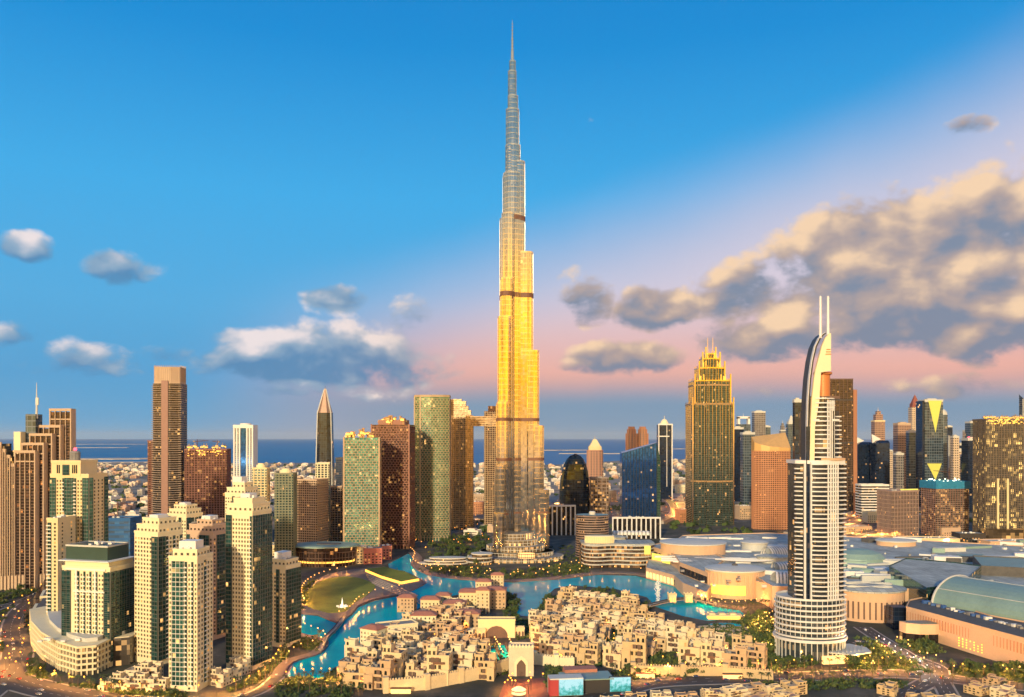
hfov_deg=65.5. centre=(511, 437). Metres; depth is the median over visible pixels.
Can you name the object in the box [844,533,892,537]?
road
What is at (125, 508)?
suburban house
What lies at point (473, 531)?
suburban house
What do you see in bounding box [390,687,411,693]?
lit kiosk
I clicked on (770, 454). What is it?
sloped roof hotel
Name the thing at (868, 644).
broadleaf tree
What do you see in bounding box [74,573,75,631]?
windows
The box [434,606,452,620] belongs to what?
townhouse
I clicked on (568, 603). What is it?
townhouse
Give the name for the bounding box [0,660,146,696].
road
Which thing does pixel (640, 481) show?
blue wedge tower
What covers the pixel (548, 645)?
townhouse
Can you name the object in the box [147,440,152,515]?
dark framed tower
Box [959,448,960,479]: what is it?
office tower
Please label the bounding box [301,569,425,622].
park island
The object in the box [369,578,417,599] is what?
terrace step
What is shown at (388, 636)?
townhouse
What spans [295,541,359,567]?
boat shaped opera house
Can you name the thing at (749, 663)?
broadleaf tree
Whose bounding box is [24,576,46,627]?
stepped side block
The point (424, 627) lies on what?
townhouse
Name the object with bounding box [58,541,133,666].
residential tower
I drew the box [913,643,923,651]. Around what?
broadleaf tree
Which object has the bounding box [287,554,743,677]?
lake water
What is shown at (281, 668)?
promenade
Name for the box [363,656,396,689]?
townhouse
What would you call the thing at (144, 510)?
suburban house
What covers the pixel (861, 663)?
broadleaf tree
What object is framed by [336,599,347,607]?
park fountain sculpture
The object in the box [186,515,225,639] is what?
residential tower
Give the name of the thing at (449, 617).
townhouse
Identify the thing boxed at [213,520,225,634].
windows
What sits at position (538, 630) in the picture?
townhouse
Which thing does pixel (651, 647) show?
townhouse
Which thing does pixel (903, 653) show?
road
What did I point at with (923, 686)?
road
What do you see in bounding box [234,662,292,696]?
road
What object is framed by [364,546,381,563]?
pink block
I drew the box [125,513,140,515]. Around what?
suburban house
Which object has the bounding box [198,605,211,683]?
lit windows
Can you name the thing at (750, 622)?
broadleaf tree
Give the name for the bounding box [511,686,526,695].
lit tent
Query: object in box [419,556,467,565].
stepped annex
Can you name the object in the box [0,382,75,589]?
stepped portal tower
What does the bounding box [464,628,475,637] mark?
townhouse
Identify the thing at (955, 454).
office tower
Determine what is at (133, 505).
suburban house
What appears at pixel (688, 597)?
golden pavilion
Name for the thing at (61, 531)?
residential tower
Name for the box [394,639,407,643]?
townhouse
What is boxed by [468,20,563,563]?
supertall skyscraper
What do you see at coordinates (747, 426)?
office tower
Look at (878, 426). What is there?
dome tower
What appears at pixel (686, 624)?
townhouse
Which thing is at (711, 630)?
townhouse
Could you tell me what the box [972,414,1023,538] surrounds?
lit site tower
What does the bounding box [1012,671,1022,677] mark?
broadleaf tree
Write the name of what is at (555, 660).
crenellated wall
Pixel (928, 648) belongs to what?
broadleaf tree
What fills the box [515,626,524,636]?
arcade
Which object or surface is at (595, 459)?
pyramid roofed tower
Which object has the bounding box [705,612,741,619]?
lit restaurant
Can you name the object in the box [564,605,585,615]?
townhouse
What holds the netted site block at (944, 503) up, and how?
on the ground at (480, 688)
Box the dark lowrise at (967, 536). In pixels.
[951,531,985,542]
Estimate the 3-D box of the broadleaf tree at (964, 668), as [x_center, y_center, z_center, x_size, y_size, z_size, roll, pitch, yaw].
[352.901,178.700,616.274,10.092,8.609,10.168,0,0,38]
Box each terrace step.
[366,574,415,594]
[367,576,407,592]
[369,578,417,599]
[370,580,418,601]
[372,583,419,603]
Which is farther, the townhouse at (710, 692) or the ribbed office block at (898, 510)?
the ribbed office block at (898, 510)
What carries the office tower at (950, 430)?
on the ground at (480, 688)
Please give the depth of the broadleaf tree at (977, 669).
607.92 m
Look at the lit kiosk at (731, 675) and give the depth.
602.81 m
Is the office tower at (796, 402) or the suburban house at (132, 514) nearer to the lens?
the office tower at (796, 402)
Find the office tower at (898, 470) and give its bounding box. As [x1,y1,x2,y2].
[893,452,903,488]
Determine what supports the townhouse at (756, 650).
on the ground at (480, 688)
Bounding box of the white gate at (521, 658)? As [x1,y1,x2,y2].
[508,642,533,675]
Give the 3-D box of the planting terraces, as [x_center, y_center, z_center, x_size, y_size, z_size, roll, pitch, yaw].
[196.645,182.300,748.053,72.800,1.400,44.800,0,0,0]
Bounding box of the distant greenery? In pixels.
[99,462,972,533]
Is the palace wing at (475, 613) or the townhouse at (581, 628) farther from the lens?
the palace wing at (475, 613)
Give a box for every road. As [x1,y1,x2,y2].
[0,593,35,608]
[0,599,31,694]
[0,604,33,696]
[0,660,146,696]
[8,673,156,696]
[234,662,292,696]
[236,658,289,696]
[574,669,1023,696]
[578,670,1023,696]
[661,499,677,520]
[661,499,678,523]
[681,493,743,521]
[784,511,852,532]
[844,514,855,521]
[844,532,896,536]
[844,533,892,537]
[846,526,876,535]
[846,526,876,536]
[847,518,862,524]
[854,627,950,696]
[855,627,948,696]
[855,641,909,654]
[929,673,956,694]
[934,683,959,695]
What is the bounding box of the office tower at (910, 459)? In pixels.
[906,430,915,488]
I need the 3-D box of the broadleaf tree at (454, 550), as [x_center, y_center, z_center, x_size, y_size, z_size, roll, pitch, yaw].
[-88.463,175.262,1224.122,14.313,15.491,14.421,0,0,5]
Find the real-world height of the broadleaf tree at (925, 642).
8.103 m
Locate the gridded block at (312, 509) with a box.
[297,478,328,542]
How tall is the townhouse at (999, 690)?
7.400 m
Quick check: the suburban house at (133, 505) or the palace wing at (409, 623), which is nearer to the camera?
the palace wing at (409, 623)
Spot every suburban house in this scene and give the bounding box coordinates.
[118,506,129,510]
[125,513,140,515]
[127,510,138,513]
[128,503,135,508]
[138,500,147,504]
[139,508,147,512]
[463,528,481,535]
[487,524,492,532]
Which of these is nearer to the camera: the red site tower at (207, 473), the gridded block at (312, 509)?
the gridded block at (312, 509)
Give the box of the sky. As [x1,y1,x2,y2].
[0,0,1023,438]
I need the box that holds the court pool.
[498,645,508,658]
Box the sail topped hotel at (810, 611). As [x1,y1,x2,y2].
[773,296,871,664]
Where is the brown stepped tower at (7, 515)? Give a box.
[0,442,14,575]
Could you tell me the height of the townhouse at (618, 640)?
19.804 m
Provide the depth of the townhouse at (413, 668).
595.87 m
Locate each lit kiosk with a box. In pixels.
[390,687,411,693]
[635,672,655,677]
[722,673,742,678]
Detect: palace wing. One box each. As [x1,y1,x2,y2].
[360,623,386,642]
[375,618,417,631]
[396,593,417,611]
[409,610,437,622]
[420,595,441,607]
[435,592,452,604]
[442,599,466,605]
[453,608,480,626]
[458,588,475,608]
[475,578,491,587]
[475,586,490,613]
[485,586,506,608]
[490,572,504,585]
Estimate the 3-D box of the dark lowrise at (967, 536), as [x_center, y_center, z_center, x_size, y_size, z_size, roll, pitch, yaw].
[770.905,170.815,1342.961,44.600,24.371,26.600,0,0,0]
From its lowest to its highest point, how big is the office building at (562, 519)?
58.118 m
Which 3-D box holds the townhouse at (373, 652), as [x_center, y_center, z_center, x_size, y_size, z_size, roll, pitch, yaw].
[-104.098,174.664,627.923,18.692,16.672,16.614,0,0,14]
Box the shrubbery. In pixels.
[0,537,1023,696]
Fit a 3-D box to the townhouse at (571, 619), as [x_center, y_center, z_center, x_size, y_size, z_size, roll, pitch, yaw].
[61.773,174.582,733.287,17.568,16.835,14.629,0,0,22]
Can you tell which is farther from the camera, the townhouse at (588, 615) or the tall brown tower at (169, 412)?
the tall brown tower at (169, 412)
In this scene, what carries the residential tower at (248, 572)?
on the ground at (480, 688)
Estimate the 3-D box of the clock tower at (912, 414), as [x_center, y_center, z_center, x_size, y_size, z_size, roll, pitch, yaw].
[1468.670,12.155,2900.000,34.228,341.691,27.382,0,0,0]
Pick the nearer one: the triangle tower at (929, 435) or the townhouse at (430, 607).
the townhouse at (430, 607)
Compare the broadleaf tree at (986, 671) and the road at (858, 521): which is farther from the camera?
the road at (858, 521)
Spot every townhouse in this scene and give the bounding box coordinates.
[98,676,111,690]
[112,670,136,690]
[122,677,142,690]
[124,663,140,673]
[136,671,160,690]
[140,660,163,676]
[146,676,168,692]
[208,666,231,687]
[229,655,250,675]
[231,667,241,682]
[337,653,363,677]
[342,661,372,687]
[344,636,373,657]
[362,655,381,662]
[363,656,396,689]
[366,636,385,651]
[367,648,381,660]
[369,633,391,641]
[382,640,407,678]
[384,627,402,641]
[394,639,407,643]
[396,646,415,660]
[401,639,422,654]
[402,612,421,621]
[402,627,423,641]
[405,659,426,677]
[408,639,427,644]
[408,651,426,664]
[419,605,435,610]
[419,622,438,636]
[422,640,446,654]
[424,618,440,626]
[424,632,430,640]
[426,643,451,685]
[430,636,448,647]
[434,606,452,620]
[435,620,458,638]
[437,604,454,615]
[441,612,461,624]
[442,623,463,636]
[442,631,463,637]
[449,632,470,647]
[451,642,476,670]
[454,602,474,610]
[454,610,471,628]
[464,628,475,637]
[467,639,490,655]
[469,637,489,644]
[474,650,496,680]
[528,608,548,625]
[529,619,550,638]
[531,623,554,651]
[535,614,552,622]
[539,634,563,655]
[545,598,561,610]
[546,622,558,629]
[549,609,563,616]
[551,631,575,642]
[552,615,570,625]
[556,598,573,605]
[556,625,572,634]
[557,586,575,600]
[557,641,581,663]
[561,611,581,620]
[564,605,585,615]
[569,616,589,623]
[571,599,579,604]
[573,591,586,601]
[573,619,595,638]
[574,634,596,642]
[575,604,592,613]
[578,640,600,664]
[579,596,597,606]
[582,610,600,621]
[587,591,607,599]
[588,596,605,605]
[590,619,600,626]
[593,602,610,613]
[594,638,613,658]
[596,623,611,638]
[596,626,606,639]
[599,609,621,629]
[602,642,621,669]
[606,595,620,603]
[610,604,631,616]
[613,635,633,648]
[617,618,637,635]
[619,597,639,606]
[621,589,638,599]
[621,616,638,621]
[621,631,646,669]
[623,623,646,637]
[625,691,646,696]
[627,602,647,610]
[628,607,647,619]
[635,616,655,626]
[637,624,647,628]
[646,634,666,651]
[647,611,664,619]
[647,622,665,637]
[647,640,656,656]
[650,690,672,696]
[656,619,675,626]
[665,623,688,651]
[674,621,695,629]
[674,691,698,696]
[676,620,691,625]
[678,635,701,665]
[687,628,709,639]
[695,627,714,633]
[700,637,722,646]
[700,639,725,665]
[700,687,724,696]
[709,631,724,641]
[713,641,728,648]
[720,683,750,696]
[721,644,747,667]
[732,633,752,649]
[741,681,764,693]
[743,641,767,668]
[744,691,770,696]
[760,683,785,695]
[771,690,799,696]
[780,678,806,694]
[876,680,897,696]
[905,692,936,696]
[936,693,960,696]
[963,680,989,696]
[982,673,1009,685]
[989,683,1015,696]
[1002,690,1023,696]
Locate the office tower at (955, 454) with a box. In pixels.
[950,435,958,479]
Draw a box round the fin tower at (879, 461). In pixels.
[870,434,889,488]
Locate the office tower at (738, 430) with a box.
[734,426,743,500]
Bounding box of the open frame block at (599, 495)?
[589,477,608,521]
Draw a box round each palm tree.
[306,677,313,691]
[963,671,970,683]
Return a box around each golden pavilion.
[667,592,676,601]
[683,592,692,601]
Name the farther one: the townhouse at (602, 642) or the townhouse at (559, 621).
the townhouse at (559, 621)
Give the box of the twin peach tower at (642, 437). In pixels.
[637,427,648,446]
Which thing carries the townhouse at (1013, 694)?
on the ground at (480, 688)
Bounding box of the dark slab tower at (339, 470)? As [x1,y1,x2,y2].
[335,457,342,484]
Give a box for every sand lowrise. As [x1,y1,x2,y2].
[844,525,871,531]
[897,536,959,541]
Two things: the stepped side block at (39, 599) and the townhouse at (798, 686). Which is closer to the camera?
the townhouse at (798, 686)
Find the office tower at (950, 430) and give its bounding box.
[948,425,952,435]
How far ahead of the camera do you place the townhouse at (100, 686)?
576.97 m
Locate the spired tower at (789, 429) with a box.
[786,416,792,458]
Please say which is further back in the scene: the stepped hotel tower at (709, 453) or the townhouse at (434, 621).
the stepped hotel tower at (709, 453)
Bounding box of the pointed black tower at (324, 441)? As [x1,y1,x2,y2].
[315,388,334,485]
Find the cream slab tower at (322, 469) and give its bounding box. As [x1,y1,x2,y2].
[315,462,330,540]
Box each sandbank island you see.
[76,447,128,447]
[81,458,147,459]
[97,461,147,462]
[559,453,619,453]
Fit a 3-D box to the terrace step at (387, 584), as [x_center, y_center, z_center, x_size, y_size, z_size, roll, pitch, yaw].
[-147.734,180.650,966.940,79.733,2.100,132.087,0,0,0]
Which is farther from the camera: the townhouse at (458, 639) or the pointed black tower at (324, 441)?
the pointed black tower at (324, 441)
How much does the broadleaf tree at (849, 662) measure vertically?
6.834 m
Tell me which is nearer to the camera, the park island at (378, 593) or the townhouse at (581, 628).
the townhouse at (581, 628)
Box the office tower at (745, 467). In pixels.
[740,431,754,504]
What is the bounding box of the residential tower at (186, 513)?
[167,502,202,539]
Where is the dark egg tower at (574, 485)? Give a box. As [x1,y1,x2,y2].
[559,454,589,513]
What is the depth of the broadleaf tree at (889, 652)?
651.76 m
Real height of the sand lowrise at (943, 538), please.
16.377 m
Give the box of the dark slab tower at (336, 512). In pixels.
[330,485,342,541]
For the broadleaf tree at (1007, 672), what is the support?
on the ground at (480, 688)
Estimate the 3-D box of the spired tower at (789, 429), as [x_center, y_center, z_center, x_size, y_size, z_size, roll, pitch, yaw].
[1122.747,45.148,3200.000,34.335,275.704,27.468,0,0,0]
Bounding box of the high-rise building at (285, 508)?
[274,468,296,556]
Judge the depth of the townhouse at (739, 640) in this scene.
657.24 m
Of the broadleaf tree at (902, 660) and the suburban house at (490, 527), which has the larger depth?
the suburban house at (490, 527)
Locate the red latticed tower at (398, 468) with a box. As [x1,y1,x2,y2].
[371,415,415,548]
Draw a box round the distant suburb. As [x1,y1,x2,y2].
[97,459,684,502]
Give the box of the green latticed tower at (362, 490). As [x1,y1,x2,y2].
[343,428,381,556]
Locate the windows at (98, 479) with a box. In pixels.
[57,479,102,540]
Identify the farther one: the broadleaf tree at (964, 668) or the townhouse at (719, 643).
the townhouse at (719, 643)
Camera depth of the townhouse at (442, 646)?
638.52 m
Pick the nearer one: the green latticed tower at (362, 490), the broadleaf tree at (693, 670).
the broadleaf tree at (693, 670)
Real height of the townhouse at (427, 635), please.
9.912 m
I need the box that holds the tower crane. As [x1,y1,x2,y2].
[113,501,129,515]
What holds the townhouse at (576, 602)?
on the ground at (480, 688)
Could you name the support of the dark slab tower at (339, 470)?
on the ground at (480, 688)
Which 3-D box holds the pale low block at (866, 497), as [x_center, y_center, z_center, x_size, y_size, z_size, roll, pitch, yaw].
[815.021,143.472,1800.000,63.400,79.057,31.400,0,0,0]
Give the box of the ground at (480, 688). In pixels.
[0,459,1023,696]
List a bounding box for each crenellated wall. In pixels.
[383,658,508,693]
[534,650,573,666]
[630,661,772,679]
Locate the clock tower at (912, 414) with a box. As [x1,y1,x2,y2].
[908,395,916,430]
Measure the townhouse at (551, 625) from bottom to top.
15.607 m
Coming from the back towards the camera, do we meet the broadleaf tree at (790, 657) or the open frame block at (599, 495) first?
the open frame block at (599, 495)
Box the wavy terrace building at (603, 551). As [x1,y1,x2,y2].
[580,535,654,567]
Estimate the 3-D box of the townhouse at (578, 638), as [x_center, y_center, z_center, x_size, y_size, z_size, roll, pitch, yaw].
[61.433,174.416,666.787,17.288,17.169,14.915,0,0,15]
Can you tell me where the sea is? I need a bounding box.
[0,439,960,464]
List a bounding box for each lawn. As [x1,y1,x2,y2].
[304,576,374,612]
[365,567,418,583]
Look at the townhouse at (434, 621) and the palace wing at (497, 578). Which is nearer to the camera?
the townhouse at (434, 621)
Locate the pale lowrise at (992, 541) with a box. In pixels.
[977,538,1023,543]
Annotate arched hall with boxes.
[478,616,514,637]
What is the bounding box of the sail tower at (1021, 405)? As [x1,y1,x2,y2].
[1019,395,1023,415]
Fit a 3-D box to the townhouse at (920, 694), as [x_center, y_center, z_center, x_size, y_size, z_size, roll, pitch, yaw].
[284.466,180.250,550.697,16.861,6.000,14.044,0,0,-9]
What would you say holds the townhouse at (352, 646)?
on the ground at (480, 688)
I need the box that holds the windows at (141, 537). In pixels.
[135,537,150,657]
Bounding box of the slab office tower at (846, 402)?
[830,379,856,513]
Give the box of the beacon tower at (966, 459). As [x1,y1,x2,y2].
[961,437,972,512]
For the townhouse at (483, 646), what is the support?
on the ground at (480, 688)
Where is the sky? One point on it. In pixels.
(279, 203)
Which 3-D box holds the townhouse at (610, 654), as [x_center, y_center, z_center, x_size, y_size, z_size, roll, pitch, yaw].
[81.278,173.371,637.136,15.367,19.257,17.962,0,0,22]
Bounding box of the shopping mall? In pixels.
[612,530,1023,667]
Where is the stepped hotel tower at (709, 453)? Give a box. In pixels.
[685,338,733,525]
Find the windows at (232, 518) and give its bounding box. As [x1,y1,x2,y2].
[232,518,242,656]
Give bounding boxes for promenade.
[270,633,328,677]
[408,552,746,609]
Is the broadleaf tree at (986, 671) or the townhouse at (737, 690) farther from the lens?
the broadleaf tree at (986, 671)
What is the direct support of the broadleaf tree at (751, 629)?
on the ground at (480, 688)
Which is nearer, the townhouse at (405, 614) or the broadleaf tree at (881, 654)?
the broadleaf tree at (881, 654)
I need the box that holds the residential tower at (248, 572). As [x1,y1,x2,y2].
[225,493,271,670]
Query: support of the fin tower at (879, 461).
on the ground at (480, 688)
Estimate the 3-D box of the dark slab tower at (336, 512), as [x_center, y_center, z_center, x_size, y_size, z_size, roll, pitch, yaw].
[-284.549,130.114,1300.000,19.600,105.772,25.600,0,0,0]
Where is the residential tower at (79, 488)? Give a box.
[50,448,108,542]
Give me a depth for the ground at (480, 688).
747.03 m
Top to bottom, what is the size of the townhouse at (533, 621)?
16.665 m
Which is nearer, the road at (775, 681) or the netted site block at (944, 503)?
the road at (775, 681)
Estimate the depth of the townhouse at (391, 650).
598.92 m
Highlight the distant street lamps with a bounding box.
[3,485,947,619]
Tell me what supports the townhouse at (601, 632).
on the ground at (480, 688)
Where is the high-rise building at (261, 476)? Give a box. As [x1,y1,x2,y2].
[252,463,269,500]
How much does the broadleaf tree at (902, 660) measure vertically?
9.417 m
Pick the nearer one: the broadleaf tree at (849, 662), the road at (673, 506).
the broadleaf tree at (849, 662)
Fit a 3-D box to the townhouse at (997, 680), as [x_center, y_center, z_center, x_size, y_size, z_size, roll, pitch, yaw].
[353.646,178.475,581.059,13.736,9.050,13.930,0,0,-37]
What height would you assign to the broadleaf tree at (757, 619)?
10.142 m
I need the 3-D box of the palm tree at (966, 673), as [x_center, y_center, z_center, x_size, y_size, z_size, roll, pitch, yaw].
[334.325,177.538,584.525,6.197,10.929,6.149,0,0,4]
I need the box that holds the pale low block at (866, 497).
[855,483,888,517]
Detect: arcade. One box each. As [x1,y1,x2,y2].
[470,627,485,638]
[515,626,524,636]
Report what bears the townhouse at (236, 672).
on the ground at (480, 688)
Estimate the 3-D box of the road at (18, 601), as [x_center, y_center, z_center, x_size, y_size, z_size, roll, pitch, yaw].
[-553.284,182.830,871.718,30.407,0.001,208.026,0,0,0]
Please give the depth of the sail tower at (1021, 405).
2597.51 m
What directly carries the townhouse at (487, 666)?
on the ground at (480, 688)
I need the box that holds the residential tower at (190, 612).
[168,539,212,691]
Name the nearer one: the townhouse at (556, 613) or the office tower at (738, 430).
the townhouse at (556, 613)
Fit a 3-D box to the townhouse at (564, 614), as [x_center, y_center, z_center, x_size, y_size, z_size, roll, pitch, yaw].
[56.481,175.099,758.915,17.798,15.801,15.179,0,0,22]
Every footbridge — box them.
[318,616,346,650]
[647,597,716,607]
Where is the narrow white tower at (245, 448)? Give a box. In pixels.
[233,423,257,481]
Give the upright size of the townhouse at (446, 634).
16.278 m
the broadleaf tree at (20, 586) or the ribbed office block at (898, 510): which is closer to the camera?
the broadleaf tree at (20, 586)
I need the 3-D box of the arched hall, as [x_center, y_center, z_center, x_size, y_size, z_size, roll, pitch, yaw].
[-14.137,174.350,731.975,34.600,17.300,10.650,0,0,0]
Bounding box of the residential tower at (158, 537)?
[134,513,183,663]
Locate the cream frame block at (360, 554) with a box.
[356,545,366,563]
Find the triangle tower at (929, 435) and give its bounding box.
[916,398,942,506]
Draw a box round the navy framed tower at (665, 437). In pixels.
[657,416,672,500]
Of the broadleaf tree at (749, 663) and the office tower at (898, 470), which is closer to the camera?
the broadleaf tree at (749, 663)
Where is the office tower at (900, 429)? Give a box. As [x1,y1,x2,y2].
[893,422,910,488]
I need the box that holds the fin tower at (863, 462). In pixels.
[857,437,870,483]
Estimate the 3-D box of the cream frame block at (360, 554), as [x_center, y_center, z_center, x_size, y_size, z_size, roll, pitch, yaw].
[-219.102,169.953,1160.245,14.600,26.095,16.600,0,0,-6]
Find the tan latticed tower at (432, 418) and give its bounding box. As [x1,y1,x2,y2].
[414,395,450,540]
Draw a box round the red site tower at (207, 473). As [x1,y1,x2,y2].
[184,443,230,521]
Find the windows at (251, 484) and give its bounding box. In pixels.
[225,484,256,520]
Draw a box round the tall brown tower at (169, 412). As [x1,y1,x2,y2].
[151,365,186,513]
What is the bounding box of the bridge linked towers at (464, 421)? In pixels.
[451,399,495,529]
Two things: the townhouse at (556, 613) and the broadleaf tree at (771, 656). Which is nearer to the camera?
the broadleaf tree at (771, 656)
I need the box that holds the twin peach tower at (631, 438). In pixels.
[625,427,636,450]
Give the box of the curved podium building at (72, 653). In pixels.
[29,606,134,675]
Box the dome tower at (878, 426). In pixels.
[871,411,884,441]
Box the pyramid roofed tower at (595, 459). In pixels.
[587,438,602,491]
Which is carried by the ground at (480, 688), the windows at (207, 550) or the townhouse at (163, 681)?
the townhouse at (163, 681)
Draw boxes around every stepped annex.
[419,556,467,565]
[466,552,492,565]
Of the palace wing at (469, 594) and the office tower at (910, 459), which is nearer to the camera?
the palace wing at (469, 594)
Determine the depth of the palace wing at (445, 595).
860.26 m
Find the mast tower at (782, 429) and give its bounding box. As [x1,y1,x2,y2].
[779,420,785,432]
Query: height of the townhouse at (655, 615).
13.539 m
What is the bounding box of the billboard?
[609,676,630,692]
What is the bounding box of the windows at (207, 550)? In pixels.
[198,550,211,682]
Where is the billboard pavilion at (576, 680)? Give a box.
[548,665,613,696]
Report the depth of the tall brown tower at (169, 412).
1326.55 m
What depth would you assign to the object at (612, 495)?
2262.52 m
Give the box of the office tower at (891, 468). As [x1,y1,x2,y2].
[890,450,892,487]
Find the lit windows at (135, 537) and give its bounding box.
[135,537,150,658]
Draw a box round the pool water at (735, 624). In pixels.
[710,623,740,625]
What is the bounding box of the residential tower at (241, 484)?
[225,476,259,520]
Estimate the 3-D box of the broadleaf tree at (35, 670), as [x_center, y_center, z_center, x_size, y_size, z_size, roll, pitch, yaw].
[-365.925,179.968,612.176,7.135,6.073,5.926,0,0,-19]
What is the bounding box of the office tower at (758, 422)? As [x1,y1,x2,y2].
[752,410,765,435]
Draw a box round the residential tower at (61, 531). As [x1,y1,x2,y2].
[46,515,75,611]
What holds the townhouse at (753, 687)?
on the ground at (480, 688)
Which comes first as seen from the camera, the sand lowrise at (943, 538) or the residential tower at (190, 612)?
the residential tower at (190, 612)
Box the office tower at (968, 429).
[965,421,972,437]
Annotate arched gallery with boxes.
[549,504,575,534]
[612,516,660,538]
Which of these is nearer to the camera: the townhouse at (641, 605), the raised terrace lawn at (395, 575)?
the townhouse at (641, 605)
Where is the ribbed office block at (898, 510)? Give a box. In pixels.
[877,489,918,535]
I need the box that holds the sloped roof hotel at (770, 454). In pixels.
[751,433,790,529]
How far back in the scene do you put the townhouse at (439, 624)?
720.17 m
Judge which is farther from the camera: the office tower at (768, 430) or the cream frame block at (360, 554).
the office tower at (768, 430)
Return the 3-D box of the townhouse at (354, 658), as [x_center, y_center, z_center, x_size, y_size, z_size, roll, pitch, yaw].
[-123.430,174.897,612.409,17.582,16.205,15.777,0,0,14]
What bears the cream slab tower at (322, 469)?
on the ground at (480, 688)
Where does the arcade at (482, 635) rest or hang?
on the ground at (480, 688)
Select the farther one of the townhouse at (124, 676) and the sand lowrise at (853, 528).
the sand lowrise at (853, 528)
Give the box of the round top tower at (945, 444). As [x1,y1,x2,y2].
[943,409,947,479]
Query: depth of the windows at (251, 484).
852.77 m
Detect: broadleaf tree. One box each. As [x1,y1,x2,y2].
[11,593,18,599]
[16,583,25,589]
[26,665,32,671]
[32,668,41,673]
[450,547,459,555]
[471,536,479,543]
[508,599,517,605]
[624,663,630,671]
[686,668,698,673]
[742,611,752,618]
[745,619,756,627]
[746,627,755,633]
[747,659,754,667]
[750,617,760,624]
[752,610,761,615]
[752,631,761,640]
[765,630,773,637]
[767,638,775,652]
[767,653,776,661]
[775,655,788,666]
[784,654,794,664]
[800,654,813,659]
[844,653,857,661]
[846,660,857,666]
[856,660,866,667]
[863,639,874,649]
[865,657,871,666]
[869,658,881,664]
[870,645,878,651]
[874,651,887,659]
[881,650,892,656]
[895,638,907,645]
[899,655,909,664]
[908,661,918,667]
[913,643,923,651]
[921,635,932,642]
[922,639,930,645]
[924,646,932,652]
[960,662,973,671]
[965,658,973,664]
[968,662,982,674]
[982,667,992,674]
[991,665,1003,676]
[993,661,1002,668]
[999,662,1012,668]
[1002,669,1010,675]
[1009,660,1020,667]
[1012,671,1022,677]
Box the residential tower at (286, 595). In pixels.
[272,550,300,647]
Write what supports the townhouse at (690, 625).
on the ground at (480, 688)
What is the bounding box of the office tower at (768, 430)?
[766,425,770,434]
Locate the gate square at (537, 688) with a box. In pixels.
[499,678,549,696]
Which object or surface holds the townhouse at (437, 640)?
on the ground at (480, 688)
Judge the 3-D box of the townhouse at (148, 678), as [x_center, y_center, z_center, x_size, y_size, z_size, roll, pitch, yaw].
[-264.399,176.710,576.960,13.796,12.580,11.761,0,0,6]
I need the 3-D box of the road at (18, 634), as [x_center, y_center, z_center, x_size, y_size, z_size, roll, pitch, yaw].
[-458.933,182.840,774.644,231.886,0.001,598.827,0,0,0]
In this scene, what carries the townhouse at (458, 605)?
on the ground at (480, 688)
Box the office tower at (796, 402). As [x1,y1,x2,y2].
[792,398,801,458]
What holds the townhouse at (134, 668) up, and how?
on the ground at (480, 688)
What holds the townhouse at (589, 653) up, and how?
on the ground at (480, 688)
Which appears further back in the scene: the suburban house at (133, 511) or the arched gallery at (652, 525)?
the suburban house at (133, 511)
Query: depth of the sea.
13663.89 m
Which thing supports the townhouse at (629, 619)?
on the ground at (480, 688)
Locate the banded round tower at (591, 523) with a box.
[575,511,608,557]
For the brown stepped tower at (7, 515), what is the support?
on the ground at (480, 688)
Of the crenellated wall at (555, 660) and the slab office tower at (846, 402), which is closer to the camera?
the crenellated wall at (555, 660)
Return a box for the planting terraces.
[696,625,751,636]
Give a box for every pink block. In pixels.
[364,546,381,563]
[379,544,391,559]
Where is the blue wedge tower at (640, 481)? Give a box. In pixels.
[620,442,659,516]
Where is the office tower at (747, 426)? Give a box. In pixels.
[736,416,750,430]
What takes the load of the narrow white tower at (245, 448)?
on the ground at (480, 688)
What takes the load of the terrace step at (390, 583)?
on the park island at (378, 593)
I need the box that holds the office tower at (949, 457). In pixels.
[948,435,950,479]
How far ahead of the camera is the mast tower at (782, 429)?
3194.23 m
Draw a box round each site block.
[108,516,140,555]
[919,478,970,535]
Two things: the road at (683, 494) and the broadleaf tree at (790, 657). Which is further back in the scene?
the road at (683, 494)
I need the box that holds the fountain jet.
[654,581,660,600]
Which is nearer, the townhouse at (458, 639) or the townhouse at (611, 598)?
the townhouse at (458, 639)
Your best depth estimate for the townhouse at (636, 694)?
549.01 m
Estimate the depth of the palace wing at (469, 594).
836.04 m
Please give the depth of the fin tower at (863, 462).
2283.22 m

